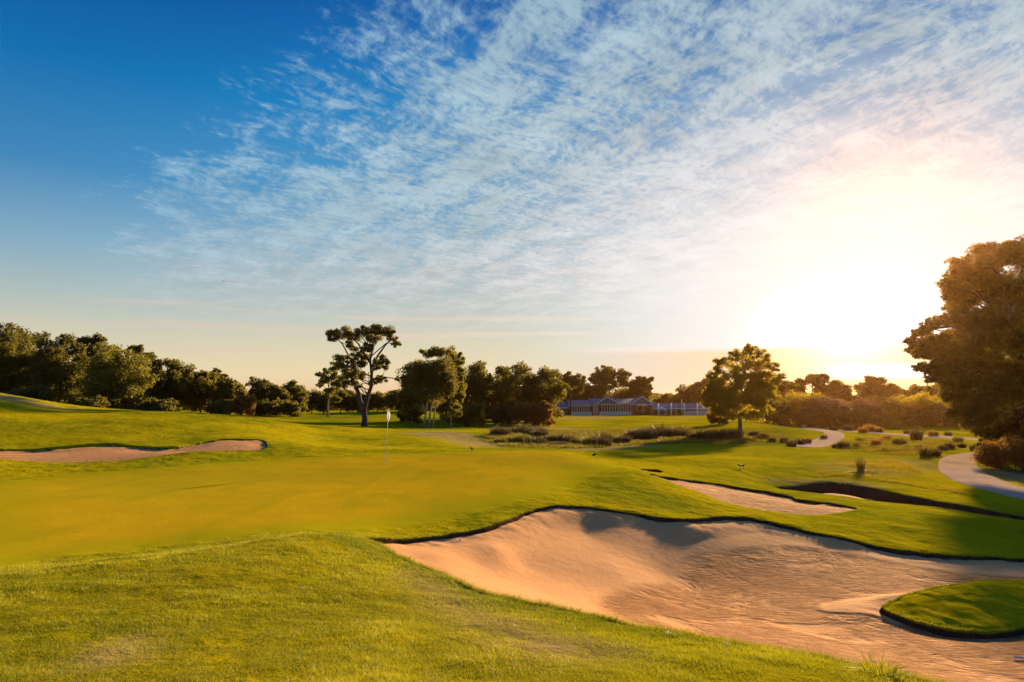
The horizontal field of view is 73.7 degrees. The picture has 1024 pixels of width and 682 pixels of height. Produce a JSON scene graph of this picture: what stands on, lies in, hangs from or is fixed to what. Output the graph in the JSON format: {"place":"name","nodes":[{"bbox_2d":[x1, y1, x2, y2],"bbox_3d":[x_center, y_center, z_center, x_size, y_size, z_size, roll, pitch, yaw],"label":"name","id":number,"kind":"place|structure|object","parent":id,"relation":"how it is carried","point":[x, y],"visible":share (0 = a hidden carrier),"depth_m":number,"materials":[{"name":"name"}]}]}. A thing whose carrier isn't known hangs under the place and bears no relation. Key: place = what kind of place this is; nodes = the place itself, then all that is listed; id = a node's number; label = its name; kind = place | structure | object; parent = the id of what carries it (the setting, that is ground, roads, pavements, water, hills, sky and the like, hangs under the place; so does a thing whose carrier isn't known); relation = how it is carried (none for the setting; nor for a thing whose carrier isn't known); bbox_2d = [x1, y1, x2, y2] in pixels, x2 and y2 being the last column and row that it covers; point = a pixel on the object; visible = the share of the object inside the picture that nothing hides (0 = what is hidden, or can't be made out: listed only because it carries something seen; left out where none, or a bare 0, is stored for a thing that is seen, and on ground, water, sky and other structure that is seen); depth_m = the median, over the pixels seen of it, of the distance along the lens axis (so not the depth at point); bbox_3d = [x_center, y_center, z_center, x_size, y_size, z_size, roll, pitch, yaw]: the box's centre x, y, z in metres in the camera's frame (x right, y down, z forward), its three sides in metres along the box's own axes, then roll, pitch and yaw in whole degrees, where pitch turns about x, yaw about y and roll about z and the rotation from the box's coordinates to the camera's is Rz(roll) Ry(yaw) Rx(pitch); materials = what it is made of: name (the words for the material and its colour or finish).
{"place":"outdoors","nodes":[
{"label":"outdoors","id":0,"kind":"place"},
{"bbox_2d":[0,393,1023,681],"bbox_3d":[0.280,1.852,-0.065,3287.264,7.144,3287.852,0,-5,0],"label":"ground","id":1,"kind":"structure","parent":0,"point":[930,523],"depth_m":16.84,"materials":[{"name":"plant"}]},
{"bbox_2d":[0,336,33,394],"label":"pine tree","id":2,"kind":"object","parent":1,"relation":"on","point":[14,360],"visible":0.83,"depth_m":104.61,"materials":[{"name":"green plant"}]},
{"bbox_2d":[5,384,53,400],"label":"shrub","id":3,"kind":"object","parent":1,"relation":"on","point":[40,392],"visible":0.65,"depth_m":90.69,"materials":[{"name":"green plant"}]},
{"bbox_2d":[0,322,61,393],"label":"pine tree","id":4,"kind":"object","parent":1,"relation":"on","point":[22,337],"visible":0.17,"depth_m":119.11,"materials":[{"name":"green plant"}]},
{"bbox_2d":[20,333,90,402],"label":"pine tree","id":5,"kind":"object","parent":1,"relation":"on","point":[55,374],"visible":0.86,"depth_m":104.40,"materials":[{"name":"green plant"}]},
{"bbox_2d":[66,395,111,407],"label":"shrub","id":6,"kind":"object","parent":1,"relation":"on","point":[97,401],"visible":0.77,"depth_m":90.64,"materials":[{"name":"green plant"}]},
{"bbox_2d":[76,332,123,391],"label":"pine tree","id":7,"kind":"object","parent":1,"relation":"on","point":[96,339],"visible":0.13,"depth_m":116.94,"materials":[{"name":"green plant"}]},
{"bbox_2d":[73,343,159,409],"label":"gum tree","id":8,"kind":"object","parent":1,"relation":"on","point":[113,377],"visible":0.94,"depth_m":97.66,"materials":[{"name":"green plant"}]},
{"bbox_2d":[0,440,266,461],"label":"bunker sand","id":9,"kind":"structure","parent":1,"relation":"on","point":[102,453],"depth_m":32.86,"materials":[{"name":"sand"}]},
{"bbox_2d":[125,344,157,406],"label":"pine tree","id":10,"kind":"object","parent":1,"relation":"on","point":[138,349],"visible":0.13,"depth_m":119.75,"materials":[{"name":"green plant"}]},
{"bbox_2d":[134,397,182,411],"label":"shrub","id":11,"kind":"object","parent":1,"relation":"on","point":[153,404],"visible":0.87,"depth_m":95.23,"materials":[{"name":"green plant"}]},
{"bbox_2d":[146,357,196,411],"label":"pine tree","id":12,"kind":"object","parent":1,"relation":"on","point":[174,382],"visible":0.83,"depth_m":107.00,"materials":[{"name":"green plant"}]},
{"bbox_2d":[177,370,219,412],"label":"pine tree","id":13,"kind":"object","parent":1,"relation":"on","point":[203,384],"visible":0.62,"depth_m":110.17,"materials":[{"name":"green plant"}]},
{"bbox_2d":[204,398,234,413],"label":"shrub","id":14,"kind":"object","parent":1,"relation":"on","point":[220,407],"visible":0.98,"depth_m":99.56,"materials":[{"name":"green plant"}]},
{"bbox_2d":[209,367,230,384],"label":"gum tree","id":15,"kind":"object","parent":1,"relation":"on","point":[222,376],"visible":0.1,"depth_m":125.60,"materials":[{"name":"green plant"}]},
{"bbox_2d":[210,377,247,414],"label":"pine tree","id":16,"kind":"object","parent":1,"relation":"on","point":[224,389],"visible":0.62,"depth_m":108.59,"materials":[{"name":"green plant"}]},
{"bbox_2d":[224,394,256,415],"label":"shrub","id":17,"kind":"object","parent":1,"relation":"on","point":[243,404],"visible":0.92,"depth_m":102.94,"materials":[{"name":"green plant"}]},
{"bbox_2d":[245,376,274,410],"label":"pine tree","id":18,"kind":"object","parent":1,"relation":"on","point":[259,389],"visible":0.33,"depth_m":129.97,"materials":[{"name":"green plant"}]},
{"bbox_2d":[253,397,284,415],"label":"shrub","id":19,"kind":"object","parent":1,"relation":"on","point":[264,406],"visible":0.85,"depth_m":121.78,"materials":[{"name":"green plant"}]},
{"bbox_2d":[266,383,292,414],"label":"gum tree","id":20,"kind":"object","parent":1,"relation":"on","point":[282,393],"visible":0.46,"depth_m":126.76,"materials":[{"name":"green plant"}]},
{"bbox_2d":[274,400,304,416],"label":"shrub","id":21,"kind":"object","parent":1,"relation":"on","point":[291,409],"visible":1,"depth_m":120.28,"materials":[{"name":"green plant"}]},
{"bbox_2d":[280,379,310,411],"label":"pine tree","id":22,"kind":"object","parent":1,"relation":"on","point":[297,392],"visible":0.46,"depth_m":134.46,"materials":[{"name":"green plant"}]},
{"bbox_2d":[0,450,621,567],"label":"putting green","id":23,"kind":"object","parent":1,"relation":"on","point":[49,517],"visible":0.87,"depth_m":18.05,"materials":[{"name":"plant"}]},
{"bbox_2d":[304,387,333,413],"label":"pine tree","id":24,"kind":"object","parent":1,"relation":"on","point":[317,399],"visible":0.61,"depth_m":149.87,"materials":[{"name":"green plant"}]},
{"bbox_2d":[314,367,341,416],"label":"gum tree","id":25,"kind":"object","parent":1,"relation":"on","point":[324,379],"visible":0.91,"depth_m":117.01,"materials":[{"name":"green plant"}]},
{"bbox_2d":[329,388,356,412],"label":"pine tree","id":26,"kind":"object","parent":1,"relation":"on","point":[344,395],"visible":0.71,"depth_m":153.87,"materials":[{"name":"green plant"}]},
{"bbox_2d":[345,392,370,411],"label":"pine tree","id":27,"kind":"object","parent":1,"relation":"on","point":[353,409],"visible":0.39,"depth_m":155.14,"materials":[{"name":"green plant"}]},
{"bbox_2d":[325,323,401,425],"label":"gum tree","id":28,"kind":"object","parent":1,"relation":"on","point":[373,332],"visible":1,"depth_m":89.61,"materials":[{"name":"green plant"}]},
{"bbox_2d":[361,390,388,410],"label":"pine tree","id":29,"kind":"object","parent":1,"relation":"on","point":[375,400],"visible":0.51,"depth_m":155.15,"materials":[{"name":"green plant"}]},
{"bbox_2d":[381,389,399,409],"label":"pine tree","id":30,"kind":"object","parent":1,"relation":"on","point":[389,400],"visible":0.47,"depth_m":151.46,"materials":[{"name":"green plant"}]},
{"bbox_2d":[395,405,424,422],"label":"bush","id":31,"kind":"object","parent":1,"relation":"on","point":[415,415],"visible":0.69,"depth_m":102.84,"materials":[{"name":"green plant"}]},
{"bbox_2d":[394,355,459,427],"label":"tree","id":32,"kind":"object","parent":1,"relation":"on","point":[437,379],"visible":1,"depth_m":84.80,"materials":[{"name":"green plant"}]},
{"bbox_2d":[418,345,466,427],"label":"gum tree","id":33,"kind":"object","parent":1,"relation":"on","point":[449,406],"visible":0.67,"depth_m":92.83,"materials":[{"name":"green plant"}]},
{"bbox_2d":[50,392,857,409],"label":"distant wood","id":34,"kind":"object","parent":1,"relation":"on","point":[654,394],"visible":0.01,"depth_m":293.86,"materials":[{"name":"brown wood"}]},
{"bbox_2d":[444,404,469,425],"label":"bush","id":35,"kind":"object","parent":1,"relation":"on","point":[459,420],"visible":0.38,"depth_m":102.82,"materials":[{"name":"green plant"}]},
{"bbox_2d":[462,401,486,426],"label":"bush","id":36,"kind":"object","parent":1,"relation":"on","point":[474,414],"visible":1,"depth_m":98.64,"materials":[{"name":"green plant"}]},
{"bbox_2d":[455,360,497,417],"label":"pine tree","id":37,"kind":"object","parent":1,"relation":"on","point":[477,383],"visible":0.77,"depth_m":121.77,"materials":[{"name":"green plant"}]},
{"bbox_2d":[487,365,510,408],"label":"pine tree","id":38,"kind":"object","parent":1,"relation":"on","point":[503,371],"visible":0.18,"depth_m":128.69,"materials":[{"name":"green plant"}]},
{"bbox_2d":[489,424,512,434],"bbox_3d":[-1.116,8.412,64.854,2.828,1.165,2.894,-4,-6,37],"label":"reed tussock","id":39,"kind":"object","parent":1,"relation":"on","point":[498,430],"visible":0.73,"depth_m":64.49,"materials":[{"name":"plant"}]},
{"bbox_2d":[490,403,513,424],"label":"bush","id":40,"kind":"object","parent":1,"relation":"on","point":[499,413],"visible":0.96,"depth_m":111.84,"materials":[{"name":"green plant"}]},
{"bbox_2d":[491,360,544,421],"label":"pine tree","id":41,"kind":"object","parent":1,"relation":"on","point":[510,389],"visible":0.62,"depth_m":120.06,"materials":[{"name":"green plant"}]},
{"bbox_2d":[510,432,532,441],"bbox_3d":[0.835,8.125,57.770,2.224,0.953,2.152,-3,-6,28],"label":"reed tussock","id":42,"kind":"object","parent":1,"relation":"on","point":[519,437],"visible":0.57,"depth_m":57.54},
{"bbox_2d":[508,401,540,425],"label":"bush","id":43,"kind":"object","parent":1,"relation":"on","point":[526,410],"visible":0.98,"depth_m":109.92,"materials":[{"name":"green plant"}]},
{"bbox_2d":[521,424,547,433],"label":"reed tussock","id":44,"kind":"object","parent":1,"relation":"on","point":[533,428],"visible":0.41,"depth_m":68.71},
{"bbox_2d":[522,434,548,443],"bbox_3d":[1.825,7.886,54.834,2.718,0.972,2.704,0,-5,-1],"label":"reed tussock","id":45,"kind":"object","parent":1,"relation":"on","point":[533,440],"visible":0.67,"depth_m":54.51,"materials":[{"name":"plant"}]},
{"bbox_2d":[528,428,551,436],"bbox_3d":[2.650,8.696,65.309,2.465,1.006,2.711,0,-5,-5],"label":"reed tussock","id":46,"kind":"object","parent":1,"relation":"on","point":[540,432],"visible":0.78,"depth_m":64.89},
{"bbox_2d":[517,365,569,423],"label":"pine tree","id":47,"kind":"object","parent":1,"relation":"on","point":[551,394],"visible":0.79,"depth_m":118.00,"materials":[{"name":"green plant"}]},
{"bbox_2d":[533,400,553,425],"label":"bush","id":48,"kind":"object","parent":1,"relation":"on","point":[543,407],"visible":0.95,"depth_m":109.83,"materials":[{"name":"green plant"}]},
{"bbox_2d":[552,433,568,441],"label":"reed tussock","id":49,"kind":"object","parent":1,"relation":"on","point":[557,438],"visible":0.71,"depth_m":58.28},
{"bbox_2d":[557,371,587,414],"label":"gum tree","id":50,"kind":"object","parent":1,"relation":"on","point":[575,381],"visible":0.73,"depth_m":197.21,"materials":[{"name":"green plant"}]},
{"bbox_2d":[575,384,612,404],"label":"pine tree","id":51,"kind":"object","parent":1,"relation":"on","point":[600,391],"visible":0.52,"depth_m":227.68,"materials":[{"name":"green plant"}]},
{"bbox_2d":[583,433,614,445],"bbox_3d":[7.178,8.149,56.979,3.107,1.197,3.155,-2,-5,19],"label":"reed tussock","id":52,"kind":"object","parent":1,"relation":"on","point":[604,441],"visible":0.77,"depth_m":56.52,"materials":[{"name":"plant"}]},
{"bbox_2d":[587,365,631,396],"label":"gum tree","id":53,"kind":"object","parent":1,"relation":"on","point":[606,376],"visible":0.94,"depth_m":236.44,"materials":[{"name":"green plant"}]},
{"bbox_2d":[614,434,632,442],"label":"reed tussock","id":54,"kind":"object","parent":1,"relation":"on","point":[621,438],"visible":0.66,"depth_m":63.43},
{"bbox_2d":[554,396,707,414],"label":"clubhouse","id":55,"kind":"structure","parent":1,"relation":"on","point":[641,405],"depth_m":210.44,"materials":[{"name":"grey stone"}]},
{"bbox_2d":[482,425,780,448],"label":"marsh grass","id":56,"kind":"structure","parent":1,"relation":"on","point":[680,439],"depth_m":66.20,"materials":[{"name":"plant"}]},
{"bbox_2d":[607,387,656,404],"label":"pine tree","id":57,"kind":"object","parent":1,"relation":"on","point":[622,393],"visible":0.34,"depth_m":240.85,"materials":[{"name":"green plant"}]},
{"bbox_2d":[628,376,653,397],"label":"gum tree","id":58,"kind":"object","parent":1,"relation":"on","point":[643,384],"visible":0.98,"depth_m":238.77,"materials":[{"name":"green plant"}]},
{"bbox_2d":[630,426,657,438],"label":"reed tussock","id":59,"kind":"object","parent":1,"relation":"on","point":[642,436],"visible":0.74,"depth_m":70.42,"materials":[{"name":"plant"}]},
{"bbox_2d":[645,423,681,432],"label":"reed tussock","id":60,"kind":"object","parent":1,"relation":"on","point":[657,427],"visible":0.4,"depth_m":74.70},
{"bbox_2d":[660,393,680,402],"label":"pine tree","id":61,"kind":"object","parent":1,"relation":"on","point":[673,398],"visible":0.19,"depth_m":255.74,"materials":[{"name":"green plant"}]},
{"bbox_2d":[668,425,691,436],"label":"reed tussock","id":62,"kind":"object","parent":1,"relation":"on","point":[679,431],"visible":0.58,"depth_m":74.47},
{"bbox_2d":[675,381,709,410],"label":"pine tree","id":63,"kind":"object","parent":1,"relation":"on","point":[691,393],"visible":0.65,"depth_m":236.81,"materials":[{"name":"green plant"}]},
{"bbox_2d":[382,508,1023,681],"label":"bunker sand","id":64,"kind":"structure","parent":1,"relation":"on","point":[759,583],"depth_m":13.09,"materials":[{"name":"sand"}]},
{"bbox_2d":[691,429,714,438],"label":"reed tussock","id":65,"kind":"object","parent":1,"relation":"on","point":[698,435],"visible":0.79,"depth_m":71.14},
{"bbox_2d":[706,412,729,423],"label":"bush","id":66,"kind":"object","parent":1,"relation":"on","point":[712,419],"visible":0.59,"depth_m":94.93,"materials":[{"name":"green plant"}]},
{"bbox_2d":[713,430,735,438],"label":"reed tussock","id":67,"kind":"object","parent":1,"relation":"on","point":[728,436],"visible":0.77,"depth_m":70.75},
{"bbox_2d":[717,428,744,437],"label":"reed tussock","id":68,"kind":"object","parent":1,"relation":"on","point":[736,433],"visible":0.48,"depth_m":72.31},
{"bbox_2d":[699,343,786,431],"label":"gum tree","id":69,"kind":"object","parent":1,"relation":"on","point":[756,393],"visible":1,"depth_m":77.53,"materials":[{"name":"green plant"}]},
{"bbox_2d":[652,475,854,514],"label":"bunker sand","id":70,"kind":"structure","parent":1,"relation":"on","point":[759,501],"depth_m":23.52,"materials":[{"name":"sand"}]},
{"bbox_2d":[753,400,794,425],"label":"bush","id":71,"kind":"object","parent":1,"relation":"on","point":[781,416],"visible":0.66,"depth_m":113.66,"materials":[{"name":"green plant"}]},
{"bbox_2d":[766,372,792,422],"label":"pine tree","id":72,"kind":"object","parent":1,"relation":"on","point":[785,386],"visible":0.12,"depth_m":130.07,"materials":[{"name":"green plant"}]},
{"bbox_2d":[768,389,825,423],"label":"bush","id":73,"kind":"object","parent":1,"relation":"on","point":[797,400],"visible":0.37,"depth_m":119.15,"materials":[{"name":"green plant"}]},
{"bbox_2d":[784,380,809,422],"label":"pine tree","id":74,"kind":"object","parent":1,"relation":"on","point":[797,387],"visible":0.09,"depth_m":131.92,"materials":[{"name":"green plant"}]},
{"bbox_2d":[794,373,832,396],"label":"gum tree","id":75,"kind":"object","parent":1,"relation":"on","point":[815,380],"visible":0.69,"depth_m":139.30,"materials":[{"name":"green plant"}]},
{"bbox_2d":[791,409,836,427],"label":"bush","id":76,"kind":"object","parent":1,"relation":"on","point":[817,418],"visible":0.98,"depth_m":112.54,"materials":[{"name":"green plant"}]},
{"bbox_2d":[800,394,855,425],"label":"bush","id":77,"kind":"object","parent":1,"relation":"on","point":[823,404],"visible":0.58,"depth_m":115.67,"materials":[{"name":"green plant"}]},
{"bbox_2d":[819,379,859,407],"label":"gum tree","id":78,"kind":"object","parent":1,"relation":"on","point":[841,390],"visible":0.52,"depth_m":137.38,"materials":[{"name":"green plant"}]},
{"bbox_2d":[836,438,852,448],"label":"grass tussock","id":79,"kind":"object","parent":1,"relation":"on","point":[841,444],"depth_m":60.06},
{"bbox_2d":[824,493,873,500],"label":"bunker sand","id":80,"kind":"structure","parent":1,"relation":"on","point":[847,496],"depth_m":31.03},
{"bbox_2d":[826,407,881,426],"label":"bush","id":81,"kind":"object","parent":1,"relation":"on","point":[855,417],"visible":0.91,"depth_m":111.17,"materials":[{"name":"green plant"}]},
{"bbox_2d":[853,454,866,470],"bbox_3d":[18.766,6.503,36.798,0.964,1.054,1.068,2,-5,-23],"label":"rush tuft","id":82,"kind":"object","parent":1,"relation":"on","point":[862,467],"visible":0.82,"depth_m":36.72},
{"bbox_2d":[839,396,882,417],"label":"bush","id":83,"kind":"object","parent":1,"relation":"on","point":[870,406],"visible":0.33,"depth_m":116.54,"materials":[{"name":"green plant"}]},
{"bbox_2d":[853,374,892,401],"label":"gum tree","id":84,"kind":"object","parent":1,"relation":"on","point":[872,386],"visible":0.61,"depth_m":139.87,"materials":[{"name":"green plant"}]},
{"bbox_2d":[869,436,882,445],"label":"grass tussock","id":85,"kind":"object","parent":1,"relation":"on","point":[874,441],"depth_m":60.40,"materials":[{"name":"brown plant"}]},
{"bbox_2d":[851,651,921,680],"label":"grass tuft","id":86,"kind":"object","parent":1,"relation":"on","point":[881,669],"visible":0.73,"depth_m":4.54,"materials":[{"name":"plant"}]},
{"bbox_2d":[862,395,918,425],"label":"bush","id":87,"kind":"object","parent":1,"relation":"on","point":[888,404],"visible":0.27,"depth_m":121.36,"materials":[{"name":"green plant"}]},
{"bbox_2d":[883,382,909,408],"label":"gum tree","id":88,"kind":"object","parent":1,"relation":"on","point":[897,390],"visible":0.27,"depth_m":140.29,"materials":[{"name":"green plant"}]},
{"bbox_2d":[890,438,907,444],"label":"grass tussock","id":89,"kind":"object","parent":1,"relation":"on","point":[898,441],"depth_m":65.50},
{"bbox_2d":[880,408,942,426],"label":"bush","id":90,"kind":"object","parent":1,"relation":"on","point":[916,417],"visible":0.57,"depth_m":116.82,"materials":[{"name":"green plant"}]},
{"bbox_2d":[906,427,925,439],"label":"grass tussock","id":91,"kind":"object","parent":1,"relation":"on","point":[914,435],"depth_m":76.70,"materials":[{"name":"plant"}]},
{"bbox_2d":[890,391,944,425],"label":"bush","id":92,"kind":"object","parent":1,"relation":"on","point":[919,400],"visible":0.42,"depth_m":121.28,"materials":[{"name":"green plant"}]},
{"bbox_2d":[899,384,938,409],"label":"tree","id":93,"kind":"object","parent":1,"relation":"on","point":[915,389],"visible":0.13,"depth_m":136.84,"materials":[{"name":"green plant"}]},
{"bbox_2d":[916,446,933,456],"bbox_3d":[27.967,7.399,46.147,1.273,0.892,1.147,2,-5,-22],"label":"grass tussock","id":94,"kind":"object","parent":1,"relation":"on","point":[925,452],"depth_m":46.01,"materials":[{"name":"plant"}]},
{"bbox_2d":[925,397,960,421],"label":"bush","id":95,"kind":"object","parent":1,"relation":"on","point":[942,406],"visible":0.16,"depth_m":121.15,"materials":[{"name":"green plant"}]},
{"bbox_2d":[917,407,971,426],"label":"bush","id":96,"kind":"object","parent":1,"relation":"on","point":[946,421],"visible":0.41,"depth_m":117.05,"materials":[{"name":"green plant"}]},
{"bbox_2d":[901,234,1023,442],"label":"tree","id":97,"kind":"object","parent":1,"relation":"on","point":[968,354],"visible":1,"depth_m":41.91,"materials":[{"name":"green plant"}]},
{"bbox_2d":[969,433,1023,470],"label":"shrub","id":98,"kind":"object","parent":1,"relation":"on","point":[1010,452],"visible":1,"depth_m":39.97,"materials":[{"name":"green plant"}]},
{"bbox_2d":[0,0,1023,395],"label":"sky","id":99,"kind":"structure","parent":0,"point":[660,189],"materials":[{"name":"blue"}]},
{"bbox_2d":[796,427,844,447],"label":"gravel path","id":100,"kind":"structure","parent":0,"point":[834,437],"depth_m":74.45,"materials":[{"name":"gravel"}]},
{"bbox_2d":[813,459,979,496],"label":"rough grass","id":101,"kind":"structure","parent":0,"point":[897,465],"depth_m":36.44,"materials":[{"name":"plant"}]},
{"bbox_2d":[828,429,978,440],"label":"gravel path","id":102,"kind":"structure","parent":0,"point":[940,436],"depth_m":86.61,"materials":[{"name":"gravel"}]},
{"bbox_2d":[842,435,967,455],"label":"rough grass","id":103,"kind":"structure","parent":0,"point":[889,444],"depth_m":58.85,"materials":[{"name":"plant"}]},
{"bbox_2d":[938,452,1023,498],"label":"gravel path","id":104,"kind":"structure","parent":0,"point":[961,468],"depth_m":35.60,"materials":[{"name":"gravel"}]},
{"bbox_2d":[973,437,1002,457],"bbox_3d":[32.602,7.510,46.492,1.709,1.862,1.775,2,-5,-23],"label":"shrub","id":105,"kind":"object","parent":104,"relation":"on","point":[978,444],"visible":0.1,"depth_m":46.70,"materials":[{"name":"green plant"}]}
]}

